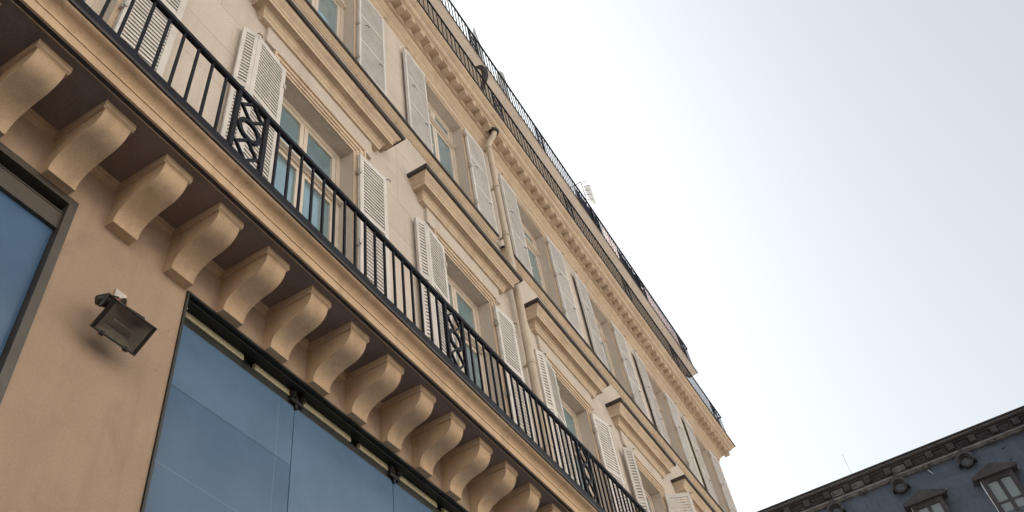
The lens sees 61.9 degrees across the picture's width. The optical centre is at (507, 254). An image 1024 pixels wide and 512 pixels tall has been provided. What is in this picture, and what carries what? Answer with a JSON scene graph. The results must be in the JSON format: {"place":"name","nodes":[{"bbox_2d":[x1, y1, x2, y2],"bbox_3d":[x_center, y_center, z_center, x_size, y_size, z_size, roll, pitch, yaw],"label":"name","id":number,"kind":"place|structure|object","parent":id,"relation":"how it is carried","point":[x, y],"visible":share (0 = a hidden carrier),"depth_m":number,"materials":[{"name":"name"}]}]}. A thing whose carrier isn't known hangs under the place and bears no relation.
{"place":"outdoors","nodes":[
{"label":"outdoors","id":0,"kind":"place"},
{"bbox_2d":[441,0,1023,511],"label":"sky","id":1,"kind":"structure","parent":0,"point":[822,200],"materials":[{"name":"white"}]},
{"label":"ground","id":2,"kind":"structure","parent":0,"visible":0},
{"bbox_2d":[0,0,736,511],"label":"apartment building","id":3,"kind":"structure","parent":2,"relation":"on","point":[354,254],"depth_m":6.54,"materials":[{"name":"paint"}]},
{"bbox_2d":[0,142,78,404],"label":"shop window","id":4,"kind":"structure","parent":3,"relation":"in","point":[36,217],"depth_m":4.44,"materials":[{"name":"blue glass"}]},
{"bbox_2d":[84,0,105,14],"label":"window","id":5,"kind":"structure","parent":3,"relation":"in","point":[97,5],"depth_m":6.29,"materials":[{"name":"beige paint"}]},
{"bbox_2d":[90,288,156,355],"bbox_3d":[-2.084,0.291,4.615,0.245,0.459,0.318,-27,-50,15],"label":"floodlight","id":6,"kind":"object","parent":3,"relation":"attached to","point":[120,323],"visible":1,"depth_m":4.52,"materials":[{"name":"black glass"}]},
{"bbox_2d":[139,290,468,511],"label":"shop window","id":7,"kind":"structure","parent":3,"relation":"in","point":[238,430],"depth_m":5.58,"materials":[{"name":"blue glass"}]},
{"bbox_2d":[274,96,341,248],"bbox_3d":[-1.894,-0.375,7.657,0.131,2.995,1.139,-27,-50,15],"label":"window","id":8,"kind":"structure","parent":3,"relation":"in","point":[291,121],"depth_m":8.29,"materials":[{"name":"beige paint"}]},
{"bbox_2d":[308,0,345,41],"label":"window","id":9,"kind":"structure","parent":3,"relation":"in","point":[332,11],"depth_m":11.19,"materials":[{"name":"beige paint"}]},
{"bbox_2d":[428,103,458,184],"bbox_3d":[-1.057,-1.567,12.652,0.131,2.243,1.114,-27,-50,15],"label":"window","id":10,"kind":"structure","parent":3,"relation":"in","point":[442,139],"depth_m":13.09,"materials":[{"name":"beige paint"}]},
{"bbox_2d":[447,275,488,395],"bbox_3d":[-0.494,1.326,9.426,0.131,2.995,1.139,-27,-50,15],"label":"window","id":11,"kind":"structure","parent":3,"relation":"in","point":[459,301],"depth_m":10.28,"materials":[{"name":"beige paint"}]},
{"bbox_2d":[522,224,546,292],"bbox_3d":[0.343,0.133,14.422,0.131,2.243,1.114,-27,-50,15],"label":"window","id":12,"kind":"structure","parent":3,"relation":"in","point":[534,255],"depth_m":14.94,"materials":[{"name":"beige paint"}]},
{"bbox_2d":[560,399,595,500],"bbox_3d":[0.906,3.027,11.196,0.131,2.995,1.139,-27,-50,15],"label":"window","id":13,"kind":"structure","parent":3,"relation":"in","point":[570,417],"depth_m":12.30,"materials":[{"name":"beige paint"}]},
{"bbox_2d":[570,181,595,204],"bbox_3d":[2.230,-0.705,22.896,0.717,4.212,0.027,-5,-48,-6],"label":"television antenna","id":14,"kind":"object","parent":3,"relation":"on","point":[588,190],"visible":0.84,"depth_m":24.07,"materials":[{"name":"metal"}]},
{"bbox_2d":[595,318,615,377],"bbox_3d":[1.743,1.834,16.192,0.131,2.243,1.114,-27,-50,15],"label":"window","id":15,"kind":"structure","parent":3,"relation":"in","point":[603,339],"depth_m":16.78,"materials":[{"name":"beige paint"}]},
{"bbox_2d":[644,489,654,511],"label":"window","id":16,"kind":"structure","parent":3,"relation":"in","point":[649,500],"depth_m":14.23,"materials":[{"name":"beige paint"}]},
{"bbox_2d":[654,394,671,446],"bbox_3d":[3.143,3.535,17.961,0.131,2.243,1.114,-27,-50,15],"label":"window","id":17,"kind":"structure","parent":3,"relation":"in","point":[659,408],"depth_m":18.62,"materials":[{"name":"beige paint"}]},
{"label":"pavement","id":18,"kind":"structure","parent":0,"visible":0},
{"bbox_2d":[757,405,1023,511],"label":"mansard building","id":19,"kind":"structure","parent":18,"relation":"on","point":[978,467],"depth_m":37.06,"materials":[{"name":"paint"}]}
]}

